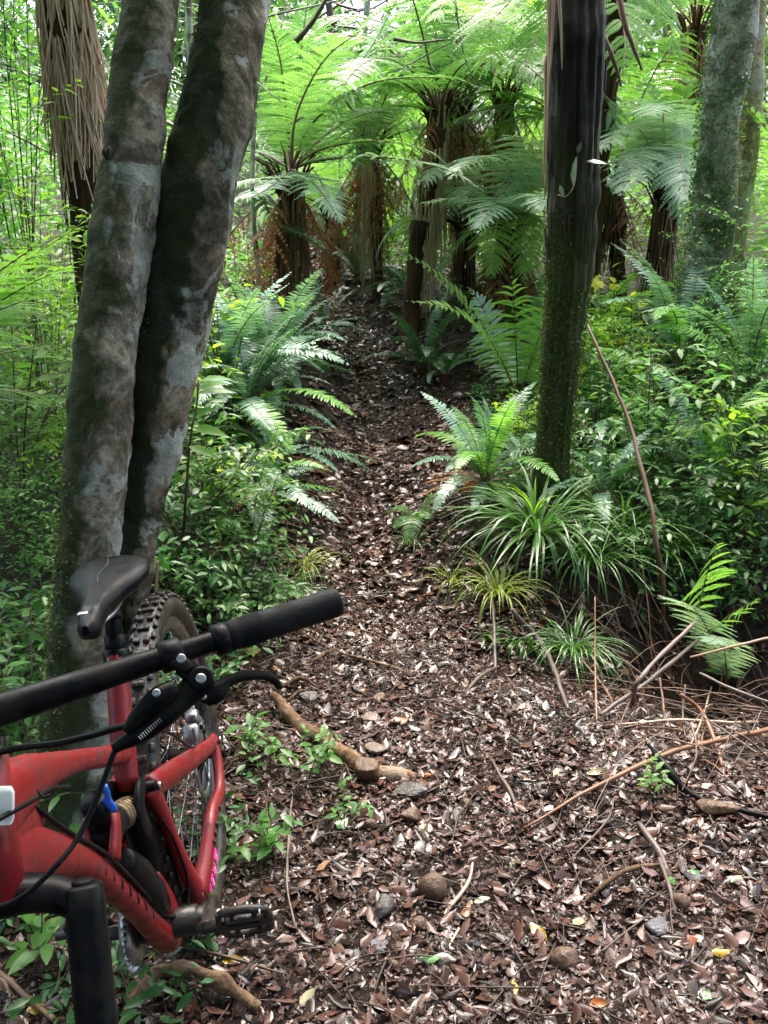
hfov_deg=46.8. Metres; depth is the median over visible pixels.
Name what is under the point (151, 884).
mountain bike
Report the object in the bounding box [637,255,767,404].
crown fern
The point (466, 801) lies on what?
stone
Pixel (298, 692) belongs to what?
root
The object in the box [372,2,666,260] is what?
tree fern
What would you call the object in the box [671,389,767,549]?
broadleaf shrub
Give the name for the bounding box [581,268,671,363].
fern
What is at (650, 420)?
broadleaf shrub
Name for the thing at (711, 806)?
stone
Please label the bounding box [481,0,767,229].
tree fern
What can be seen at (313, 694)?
stone
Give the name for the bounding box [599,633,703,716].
fern stalk
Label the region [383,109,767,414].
undergrowth
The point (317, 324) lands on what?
crown fern
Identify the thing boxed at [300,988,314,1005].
fallen leaf
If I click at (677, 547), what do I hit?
grass tussock
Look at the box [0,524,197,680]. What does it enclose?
broadleaf shrub
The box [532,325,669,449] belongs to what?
broadleaf shrub
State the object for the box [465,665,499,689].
fallen stick
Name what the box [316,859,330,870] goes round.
fallen leaf
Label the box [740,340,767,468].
fern
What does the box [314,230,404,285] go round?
crown fern
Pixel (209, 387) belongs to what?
sapling
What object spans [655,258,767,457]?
broadleaf shrub
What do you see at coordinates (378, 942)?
stone
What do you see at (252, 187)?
slender tree
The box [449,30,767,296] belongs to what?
tree fern
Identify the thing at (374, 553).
stone
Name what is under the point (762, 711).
fallen branch
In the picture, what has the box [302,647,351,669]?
root
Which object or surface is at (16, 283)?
tree fern
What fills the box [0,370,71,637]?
broadleaf shrub
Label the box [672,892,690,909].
stone
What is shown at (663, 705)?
fern stalk
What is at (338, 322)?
stone
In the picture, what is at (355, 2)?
sky
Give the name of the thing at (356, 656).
root
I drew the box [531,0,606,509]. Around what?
tree
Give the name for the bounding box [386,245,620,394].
fern
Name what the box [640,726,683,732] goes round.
fern stalk
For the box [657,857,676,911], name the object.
fallen stick
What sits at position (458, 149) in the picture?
tree fern
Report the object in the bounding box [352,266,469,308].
crown fern
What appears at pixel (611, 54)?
dead stem
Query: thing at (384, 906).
stone
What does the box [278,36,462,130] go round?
hanging branch
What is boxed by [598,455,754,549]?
broadleaf shrub
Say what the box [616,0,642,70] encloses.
dead stem
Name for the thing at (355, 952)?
stone
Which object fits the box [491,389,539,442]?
broadleaf shrub
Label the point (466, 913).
fallen leaf
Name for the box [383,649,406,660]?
stone
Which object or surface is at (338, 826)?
fallen leaf
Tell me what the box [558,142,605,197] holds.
climbing vine
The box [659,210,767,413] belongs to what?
broadleaf shrub
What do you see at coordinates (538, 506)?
grass tussock
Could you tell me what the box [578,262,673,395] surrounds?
broadleaf shrub
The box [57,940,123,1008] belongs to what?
seedling
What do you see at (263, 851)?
seedling
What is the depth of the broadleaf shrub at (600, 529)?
3.66 m
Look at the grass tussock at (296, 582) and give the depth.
3.54 m
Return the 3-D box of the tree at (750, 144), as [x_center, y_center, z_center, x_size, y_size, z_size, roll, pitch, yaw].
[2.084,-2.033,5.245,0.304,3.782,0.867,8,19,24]
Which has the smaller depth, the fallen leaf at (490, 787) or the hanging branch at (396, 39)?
the fallen leaf at (490, 787)
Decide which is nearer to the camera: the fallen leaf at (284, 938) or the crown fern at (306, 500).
the fallen leaf at (284, 938)
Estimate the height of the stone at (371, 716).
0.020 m
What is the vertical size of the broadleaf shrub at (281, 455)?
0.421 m
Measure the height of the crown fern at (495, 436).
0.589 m
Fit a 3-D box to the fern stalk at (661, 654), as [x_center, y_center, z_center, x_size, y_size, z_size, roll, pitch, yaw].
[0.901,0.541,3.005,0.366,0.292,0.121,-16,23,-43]
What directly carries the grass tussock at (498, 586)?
on the ground
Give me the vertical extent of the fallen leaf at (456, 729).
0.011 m
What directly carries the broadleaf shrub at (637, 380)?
on the ground
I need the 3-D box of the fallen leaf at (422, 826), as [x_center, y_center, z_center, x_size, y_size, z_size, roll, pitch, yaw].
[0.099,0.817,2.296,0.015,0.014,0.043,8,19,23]
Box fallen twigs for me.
[0,310,767,1023]
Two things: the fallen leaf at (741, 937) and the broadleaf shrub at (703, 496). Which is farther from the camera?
the broadleaf shrub at (703, 496)
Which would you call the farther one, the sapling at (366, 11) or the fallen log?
the sapling at (366, 11)
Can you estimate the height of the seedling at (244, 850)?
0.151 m
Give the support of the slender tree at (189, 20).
on the ground
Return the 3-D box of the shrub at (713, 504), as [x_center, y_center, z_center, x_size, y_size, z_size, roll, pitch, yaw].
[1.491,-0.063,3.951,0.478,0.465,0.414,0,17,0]
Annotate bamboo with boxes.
[0,56,176,469]
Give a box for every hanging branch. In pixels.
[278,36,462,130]
[294,0,326,43]
[393,37,444,43]
[454,0,476,87]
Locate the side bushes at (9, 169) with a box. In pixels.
[0,3,108,387]
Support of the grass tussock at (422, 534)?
on the ground
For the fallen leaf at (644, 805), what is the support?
on the ground
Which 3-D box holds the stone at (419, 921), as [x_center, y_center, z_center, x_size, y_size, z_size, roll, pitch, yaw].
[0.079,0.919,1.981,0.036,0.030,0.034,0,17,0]
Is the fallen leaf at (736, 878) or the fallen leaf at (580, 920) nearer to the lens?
the fallen leaf at (580, 920)
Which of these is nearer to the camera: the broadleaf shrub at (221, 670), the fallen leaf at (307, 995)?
the fallen leaf at (307, 995)
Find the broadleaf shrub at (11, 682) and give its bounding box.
[0,592,48,755]
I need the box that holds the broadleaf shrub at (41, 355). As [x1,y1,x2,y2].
[0,320,71,563]
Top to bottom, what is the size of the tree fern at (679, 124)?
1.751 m
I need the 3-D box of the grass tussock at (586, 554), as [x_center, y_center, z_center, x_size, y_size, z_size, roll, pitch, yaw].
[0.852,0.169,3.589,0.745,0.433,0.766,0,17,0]
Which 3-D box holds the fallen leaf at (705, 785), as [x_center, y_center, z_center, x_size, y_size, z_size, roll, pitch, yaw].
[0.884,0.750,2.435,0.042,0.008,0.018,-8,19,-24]
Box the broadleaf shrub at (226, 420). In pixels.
[188,359,252,446]
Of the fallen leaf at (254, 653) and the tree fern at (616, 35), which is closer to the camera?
the fallen leaf at (254, 653)
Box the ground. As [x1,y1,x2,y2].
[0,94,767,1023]
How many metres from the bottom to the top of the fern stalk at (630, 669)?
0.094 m
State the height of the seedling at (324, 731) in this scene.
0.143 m
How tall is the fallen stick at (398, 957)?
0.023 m
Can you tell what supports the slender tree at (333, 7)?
on the ground
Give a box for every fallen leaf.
[26,1003,43,1014]
[222,954,241,963]
[243,648,260,654]
[275,934,297,941]
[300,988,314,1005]
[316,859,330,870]
[334,910,350,917]
[335,817,348,828]
[419,824,426,830]
[419,955,439,963]
[449,727,460,732]
[460,900,470,919]
[474,896,489,902]
[487,784,494,792]
[509,859,516,868]
[511,980,518,994]
[530,922,547,942]
[543,805,553,810]
[553,767,558,774]
[572,917,584,925]
[586,767,607,774]
[589,997,605,1007]
[614,950,631,964]
[641,801,647,810]
[674,934,699,947]
[687,870,701,873]
[697,990,716,1000]
[701,783,713,788]
[712,948,730,956]
[730,875,742,883]
[735,931,749,943]
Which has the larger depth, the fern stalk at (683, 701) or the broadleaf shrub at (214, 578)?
the broadleaf shrub at (214, 578)
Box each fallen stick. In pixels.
[0,970,56,1022]
[179,946,286,975]
[285,796,295,926]
[327,897,364,927]
[360,954,443,964]
[443,862,473,914]
[449,927,459,946]
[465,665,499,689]
[490,756,518,813]
[570,798,614,860]
[581,863,664,903]
[601,914,649,952]
[637,821,674,889]
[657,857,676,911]
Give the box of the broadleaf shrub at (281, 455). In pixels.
[181,425,286,523]
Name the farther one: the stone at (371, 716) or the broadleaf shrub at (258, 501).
the broadleaf shrub at (258, 501)
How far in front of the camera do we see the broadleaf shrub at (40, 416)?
3.55 m
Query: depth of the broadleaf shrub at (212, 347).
4.53 m
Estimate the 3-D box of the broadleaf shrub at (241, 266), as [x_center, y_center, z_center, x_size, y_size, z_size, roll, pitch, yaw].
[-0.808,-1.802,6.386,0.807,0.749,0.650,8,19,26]
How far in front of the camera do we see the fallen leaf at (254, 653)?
3.17 m
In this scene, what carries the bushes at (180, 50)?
on the ground
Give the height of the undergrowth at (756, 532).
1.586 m
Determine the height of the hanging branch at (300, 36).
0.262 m
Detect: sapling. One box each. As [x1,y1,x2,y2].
[180,375,234,543]
[313,0,417,280]
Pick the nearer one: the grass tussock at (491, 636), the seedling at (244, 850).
the seedling at (244, 850)
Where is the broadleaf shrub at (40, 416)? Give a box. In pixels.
[0,203,92,512]
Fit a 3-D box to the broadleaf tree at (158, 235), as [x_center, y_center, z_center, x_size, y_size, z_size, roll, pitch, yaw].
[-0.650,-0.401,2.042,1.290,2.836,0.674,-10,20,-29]
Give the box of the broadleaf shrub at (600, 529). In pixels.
[557,477,681,569]
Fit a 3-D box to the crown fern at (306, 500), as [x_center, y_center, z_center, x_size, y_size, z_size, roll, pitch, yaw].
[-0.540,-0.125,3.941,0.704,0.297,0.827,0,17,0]
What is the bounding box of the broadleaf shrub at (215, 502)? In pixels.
[158,433,292,561]
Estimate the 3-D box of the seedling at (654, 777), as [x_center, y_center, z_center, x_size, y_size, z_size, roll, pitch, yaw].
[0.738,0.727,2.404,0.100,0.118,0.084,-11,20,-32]
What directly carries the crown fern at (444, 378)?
on the ground
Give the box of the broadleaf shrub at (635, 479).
[571,408,697,510]
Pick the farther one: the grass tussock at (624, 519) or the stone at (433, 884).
the grass tussock at (624, 519)
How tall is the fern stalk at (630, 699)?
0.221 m
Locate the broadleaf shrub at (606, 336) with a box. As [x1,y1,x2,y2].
[576,273,670,412]
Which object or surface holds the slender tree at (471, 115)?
on the ground
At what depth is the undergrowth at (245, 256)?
6.31 m
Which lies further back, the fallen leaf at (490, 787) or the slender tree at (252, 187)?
the slender tree at (252, 187)
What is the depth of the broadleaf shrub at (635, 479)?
3.98 m
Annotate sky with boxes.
[0,0,767,106]
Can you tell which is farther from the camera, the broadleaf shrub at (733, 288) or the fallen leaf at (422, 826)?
the broadleaf shrub at (733, 288)
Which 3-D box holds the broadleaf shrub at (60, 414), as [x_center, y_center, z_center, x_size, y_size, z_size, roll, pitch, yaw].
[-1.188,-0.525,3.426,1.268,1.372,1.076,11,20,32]
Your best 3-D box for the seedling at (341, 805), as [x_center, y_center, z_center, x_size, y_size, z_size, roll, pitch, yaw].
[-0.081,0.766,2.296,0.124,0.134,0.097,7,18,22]
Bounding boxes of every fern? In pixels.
[0,221,86,407]
[35,0,109,327]
[190,390,380,498]
[190,441,340,539]
[194,292,356,453]
[201,272,348,412]
[214,268,366,395]
[220,0,478,360]
[243,126,416,278]
[244,18,521,297]
[256,0,641,339]
[273,0,649,283]
[303,275,373,346]
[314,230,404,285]
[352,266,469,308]
[353,289,486,376]
[364,152,547,295]
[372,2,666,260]
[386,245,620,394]
[386,492,438,542]
[389,348,491,386]
[410,382,597,519]
[420,0,688,345]
[420,134,623,331]
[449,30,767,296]
[463,426,576,468]
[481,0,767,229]
[537,426,663,525]
[572,350,702,454]
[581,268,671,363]
[582,241,767,381]
[583,361,767,505]
[599,76,700,326]
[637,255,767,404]
[657,595,757,685]
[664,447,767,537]
[678,537,757,665]
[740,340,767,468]
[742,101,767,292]
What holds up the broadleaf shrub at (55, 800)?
on the ground
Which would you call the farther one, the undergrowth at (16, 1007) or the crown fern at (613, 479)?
the crown fern at (613, 479)
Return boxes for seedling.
[5,913,64,977]
[37,822,80,915]
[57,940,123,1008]
[225,711,281,761]
[225,809,280,868]
[238,736,286,771]
[243,803,302,863]
[280,728,343,778]
[300,724,340,766]
[324,776,373,829]
[636,753,674,794]
[704,652,743,680]
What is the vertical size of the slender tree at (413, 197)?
2.445 m
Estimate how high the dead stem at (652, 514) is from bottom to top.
1.251 m
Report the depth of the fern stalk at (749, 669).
3.51 m
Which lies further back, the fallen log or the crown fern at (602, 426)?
the crown fern at (602, 426)
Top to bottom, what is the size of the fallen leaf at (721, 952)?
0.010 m
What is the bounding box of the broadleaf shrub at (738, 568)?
[677,523,767,620]
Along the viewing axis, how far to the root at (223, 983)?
1.73 m
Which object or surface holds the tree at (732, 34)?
on the ground
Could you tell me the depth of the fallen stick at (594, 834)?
2.25 m
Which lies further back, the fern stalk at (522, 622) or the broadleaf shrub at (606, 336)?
the broadleaf shrub at (606, 336)
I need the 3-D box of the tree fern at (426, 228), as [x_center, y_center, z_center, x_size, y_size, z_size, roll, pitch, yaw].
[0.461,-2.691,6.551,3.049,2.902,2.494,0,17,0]
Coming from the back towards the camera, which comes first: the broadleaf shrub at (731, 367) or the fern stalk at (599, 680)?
the broadleaf shrub at (731, 367)
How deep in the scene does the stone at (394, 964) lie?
1.85 m
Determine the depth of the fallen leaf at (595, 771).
2.47 m
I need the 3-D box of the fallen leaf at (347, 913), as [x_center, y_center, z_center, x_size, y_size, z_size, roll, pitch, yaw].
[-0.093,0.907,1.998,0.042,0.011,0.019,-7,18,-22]
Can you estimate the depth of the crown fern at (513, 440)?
4.54 m
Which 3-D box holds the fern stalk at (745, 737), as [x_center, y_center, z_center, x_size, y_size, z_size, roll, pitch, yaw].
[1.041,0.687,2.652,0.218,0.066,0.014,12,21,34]
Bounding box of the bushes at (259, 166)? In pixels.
[0,0,767,226]
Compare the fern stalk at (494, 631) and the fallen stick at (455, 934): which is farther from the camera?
the fern stalk at (494, 631)
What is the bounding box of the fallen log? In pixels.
[270,691,417,781]
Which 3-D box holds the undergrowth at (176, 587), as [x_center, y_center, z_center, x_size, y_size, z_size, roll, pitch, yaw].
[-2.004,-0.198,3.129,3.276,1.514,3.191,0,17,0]
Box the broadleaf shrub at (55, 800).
[0,667,110,811]
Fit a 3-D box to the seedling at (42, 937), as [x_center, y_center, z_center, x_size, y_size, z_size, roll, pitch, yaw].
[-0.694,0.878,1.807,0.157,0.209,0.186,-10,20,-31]
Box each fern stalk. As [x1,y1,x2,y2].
[484,575,496,673]
[510,608,569,709]
[522,727,767,828]
[580,657,620,718]
[594,597,597,722]
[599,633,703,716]
[611,718,758,725]
[617,650,648,713]
[618,694,637,727]
[630,621,695,704]
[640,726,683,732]
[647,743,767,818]
[659,677,664,752]
[679,693,724,767]
[682,684,685,735]
[686,686,711,752]
[690,637,767,657]
[699,672,767,702]
[700,732,767,757]
[722,668,750,717]
[725,646,764,680]
[741,712,754,745]
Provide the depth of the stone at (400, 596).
3.71 m
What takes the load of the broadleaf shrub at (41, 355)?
on the ground
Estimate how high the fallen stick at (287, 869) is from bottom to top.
0.027 m
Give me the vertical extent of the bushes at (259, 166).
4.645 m
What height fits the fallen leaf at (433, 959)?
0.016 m
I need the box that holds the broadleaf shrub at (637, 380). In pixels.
[595,322,691,440]
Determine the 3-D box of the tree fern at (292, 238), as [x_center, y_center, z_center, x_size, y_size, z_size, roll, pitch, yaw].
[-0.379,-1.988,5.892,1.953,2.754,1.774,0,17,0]
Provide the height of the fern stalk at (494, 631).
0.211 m
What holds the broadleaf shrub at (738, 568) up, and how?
on the ground
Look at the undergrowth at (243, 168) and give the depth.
10.32 m
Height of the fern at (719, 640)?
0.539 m
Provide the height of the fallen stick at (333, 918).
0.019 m
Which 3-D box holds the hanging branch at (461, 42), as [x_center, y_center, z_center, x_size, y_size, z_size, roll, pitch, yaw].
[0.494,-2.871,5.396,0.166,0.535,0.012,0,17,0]
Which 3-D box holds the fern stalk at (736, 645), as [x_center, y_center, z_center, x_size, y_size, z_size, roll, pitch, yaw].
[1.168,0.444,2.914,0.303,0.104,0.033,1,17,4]
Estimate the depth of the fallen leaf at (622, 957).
1.87 m
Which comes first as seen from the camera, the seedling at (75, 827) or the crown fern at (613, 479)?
the seedling at (75, 827)
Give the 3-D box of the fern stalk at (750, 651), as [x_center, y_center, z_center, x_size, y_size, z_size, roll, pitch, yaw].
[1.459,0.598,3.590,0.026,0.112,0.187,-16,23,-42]
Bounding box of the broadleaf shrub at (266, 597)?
[185,543,309,623]
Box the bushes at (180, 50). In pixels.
[0,0,767,161]
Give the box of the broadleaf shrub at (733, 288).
[652,186,767,457]
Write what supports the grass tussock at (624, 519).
on the ground
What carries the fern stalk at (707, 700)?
on the ground
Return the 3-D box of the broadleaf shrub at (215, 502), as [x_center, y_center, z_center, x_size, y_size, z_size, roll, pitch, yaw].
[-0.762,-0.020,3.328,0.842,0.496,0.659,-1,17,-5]
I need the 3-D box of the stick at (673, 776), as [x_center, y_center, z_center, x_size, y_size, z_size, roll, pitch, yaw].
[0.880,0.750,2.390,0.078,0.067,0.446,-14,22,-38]
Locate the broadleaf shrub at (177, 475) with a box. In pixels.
[170,340,270,534]
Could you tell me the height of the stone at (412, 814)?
0.044 m
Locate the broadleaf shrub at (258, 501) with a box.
[180,422,317,577]
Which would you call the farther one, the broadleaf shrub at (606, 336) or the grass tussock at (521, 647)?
the broadleaf shrub at (606, 336)
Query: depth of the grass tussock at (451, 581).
3.69 m
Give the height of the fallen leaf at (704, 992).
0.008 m
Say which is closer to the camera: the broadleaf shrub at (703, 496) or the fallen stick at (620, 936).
the fallen stick at (620, 936)
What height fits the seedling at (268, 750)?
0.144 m
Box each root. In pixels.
[120,959,260,1020]
[282,676,319,687]
[287,689,322,700]
[300,629,415,674]
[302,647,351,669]
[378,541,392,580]
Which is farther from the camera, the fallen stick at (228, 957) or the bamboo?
the bamboo
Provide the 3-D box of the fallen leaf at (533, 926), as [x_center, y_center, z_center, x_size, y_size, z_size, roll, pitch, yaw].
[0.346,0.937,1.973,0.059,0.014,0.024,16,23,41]
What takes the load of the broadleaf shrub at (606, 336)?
on the ground
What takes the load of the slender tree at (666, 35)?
on the ground
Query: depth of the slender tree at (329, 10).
9.79 m
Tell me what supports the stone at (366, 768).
on the ground
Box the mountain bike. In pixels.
[0,555,343,1023]
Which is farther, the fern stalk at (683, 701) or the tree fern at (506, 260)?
the tree fern at (506, 260)
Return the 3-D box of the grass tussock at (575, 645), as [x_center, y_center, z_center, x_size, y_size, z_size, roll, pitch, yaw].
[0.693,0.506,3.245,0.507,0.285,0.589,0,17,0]
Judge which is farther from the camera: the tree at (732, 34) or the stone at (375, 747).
the tree at (732, 34)
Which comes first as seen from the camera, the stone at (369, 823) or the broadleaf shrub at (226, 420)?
the stone at (369, 823)
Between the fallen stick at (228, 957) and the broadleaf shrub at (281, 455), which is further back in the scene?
the broadleaf shrub at (281, 455)
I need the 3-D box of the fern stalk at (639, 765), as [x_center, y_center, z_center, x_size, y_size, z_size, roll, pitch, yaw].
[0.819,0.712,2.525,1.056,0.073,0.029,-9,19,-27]
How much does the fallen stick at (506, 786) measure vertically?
0.036 m
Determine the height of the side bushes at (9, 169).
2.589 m
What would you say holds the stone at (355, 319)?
on the ground
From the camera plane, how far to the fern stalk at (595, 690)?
2.98 m
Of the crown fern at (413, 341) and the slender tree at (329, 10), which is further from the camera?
the slender tree at (329, 10)
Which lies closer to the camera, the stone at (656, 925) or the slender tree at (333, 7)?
the stone at (656, 925)
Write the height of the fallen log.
0.108 m
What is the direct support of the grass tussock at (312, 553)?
on the ground
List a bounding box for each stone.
[298,691,317,702]
[329,320,355,326]
[346,317,362,321]
[352,949,360,956]
[354,757,379,779]
[360,712,380,721]
[364,742,387,753]
[364,818,376,829]
[369,551,380,555]
[370,692,384,703]
[370,937,387,954]
[373,893,394,919]
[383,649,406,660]
[388,959,397,967]
[394,782,427,798]
[396,593,407,598]
[399,806,421,822]
[413,915,426,930]
[417,871,446,900]
[460,798,471,807]
[492,733,505,742]
[549,946,577,972]
[645,916,668,936]
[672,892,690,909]
[696,799,739,814]
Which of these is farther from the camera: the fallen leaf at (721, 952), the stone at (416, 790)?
the stone at (416, 790)
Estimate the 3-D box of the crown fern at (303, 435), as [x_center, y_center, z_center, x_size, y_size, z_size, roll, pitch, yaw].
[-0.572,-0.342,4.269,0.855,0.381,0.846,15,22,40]
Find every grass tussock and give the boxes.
[218,586,308,652]
[237,560,348,623]
[283,546,348,583]
[384,528,433,555]
[412,456,649,613]
[416,557,476,596]
[445,546,556,626]
[474,620,505,647]
[478,614,562,664]
[501,478,565,514]
[510,591,644,698]
[513,505,684,608]
[527,456,712,576]
[602,497,742,590]
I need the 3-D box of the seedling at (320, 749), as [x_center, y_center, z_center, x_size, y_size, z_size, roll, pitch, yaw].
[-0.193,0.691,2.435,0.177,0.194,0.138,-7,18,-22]
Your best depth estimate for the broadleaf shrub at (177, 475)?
3.53 m
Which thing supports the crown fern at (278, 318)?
on the ground
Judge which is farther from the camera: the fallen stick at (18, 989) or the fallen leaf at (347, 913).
the fallen leaf at (347, 913)
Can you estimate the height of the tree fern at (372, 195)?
2.391 m
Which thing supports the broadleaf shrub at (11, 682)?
on the ground
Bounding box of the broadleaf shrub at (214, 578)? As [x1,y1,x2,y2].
[154,520,269,630]
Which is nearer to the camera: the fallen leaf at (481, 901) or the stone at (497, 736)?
the fallen leaf at (481, 901)
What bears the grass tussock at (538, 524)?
on the ground
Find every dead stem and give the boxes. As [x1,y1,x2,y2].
[154,560,158,591]
[585,323,667,644]
[605,33,621,86]
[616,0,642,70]
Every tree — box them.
[0,0,340,375]
[32,0,270,859]
[95,0,326,320]
[278,0,370,184]
[324,0,393,198]
[337,2,454,246]
[366,5,516,216]
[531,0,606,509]
[617,0,767,210]
[663,0,759,388]
[715,0,767,349]
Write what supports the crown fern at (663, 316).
on the ground
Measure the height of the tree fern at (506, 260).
1.772 m
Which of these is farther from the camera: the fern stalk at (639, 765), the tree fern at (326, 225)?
the tree fern at (326, 225)
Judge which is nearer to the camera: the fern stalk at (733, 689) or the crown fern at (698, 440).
the fern stalk at (733, 689)
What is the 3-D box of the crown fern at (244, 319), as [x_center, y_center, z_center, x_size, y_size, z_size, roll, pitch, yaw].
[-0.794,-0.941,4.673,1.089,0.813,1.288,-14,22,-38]
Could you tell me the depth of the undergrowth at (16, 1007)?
1.70 m
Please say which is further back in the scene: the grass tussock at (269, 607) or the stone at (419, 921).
the grass tussock at (269, 607)
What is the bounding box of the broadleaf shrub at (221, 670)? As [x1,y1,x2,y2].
[158,596,284,688]
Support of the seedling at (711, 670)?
on the ground
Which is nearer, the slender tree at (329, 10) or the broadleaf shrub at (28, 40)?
the broadleaf shrub at (28, 40)
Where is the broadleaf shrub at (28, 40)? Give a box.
[0,0,196,398]
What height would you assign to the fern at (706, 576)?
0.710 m
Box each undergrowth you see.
[0,67,640,245]
[0,71,408,448]
[0,326,309,927]
[0,730,261,1023]
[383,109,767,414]
[464,290,767,644]
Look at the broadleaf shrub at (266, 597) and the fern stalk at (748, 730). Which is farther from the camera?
the broadleaf shrub at (266, 597)
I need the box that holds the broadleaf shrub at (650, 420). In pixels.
[570,344,758,506]
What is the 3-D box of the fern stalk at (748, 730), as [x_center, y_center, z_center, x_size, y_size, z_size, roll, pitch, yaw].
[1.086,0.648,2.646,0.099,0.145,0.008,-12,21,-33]
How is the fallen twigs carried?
on the ground
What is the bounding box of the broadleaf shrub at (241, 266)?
[221,216,325,307]
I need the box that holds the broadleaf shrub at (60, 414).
[0,189,213,482]
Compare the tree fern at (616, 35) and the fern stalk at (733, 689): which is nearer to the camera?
the fern stalk at (733, 689)
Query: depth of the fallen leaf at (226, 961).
1.83 m
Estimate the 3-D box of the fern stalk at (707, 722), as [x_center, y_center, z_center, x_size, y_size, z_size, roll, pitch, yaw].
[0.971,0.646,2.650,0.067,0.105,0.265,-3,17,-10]
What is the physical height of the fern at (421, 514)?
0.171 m
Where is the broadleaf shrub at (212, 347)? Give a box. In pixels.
[190,284,304,438]
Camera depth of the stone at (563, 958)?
1.87 m
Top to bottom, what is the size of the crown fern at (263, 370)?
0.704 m
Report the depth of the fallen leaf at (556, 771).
2.49 m
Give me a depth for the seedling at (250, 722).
2.56 m

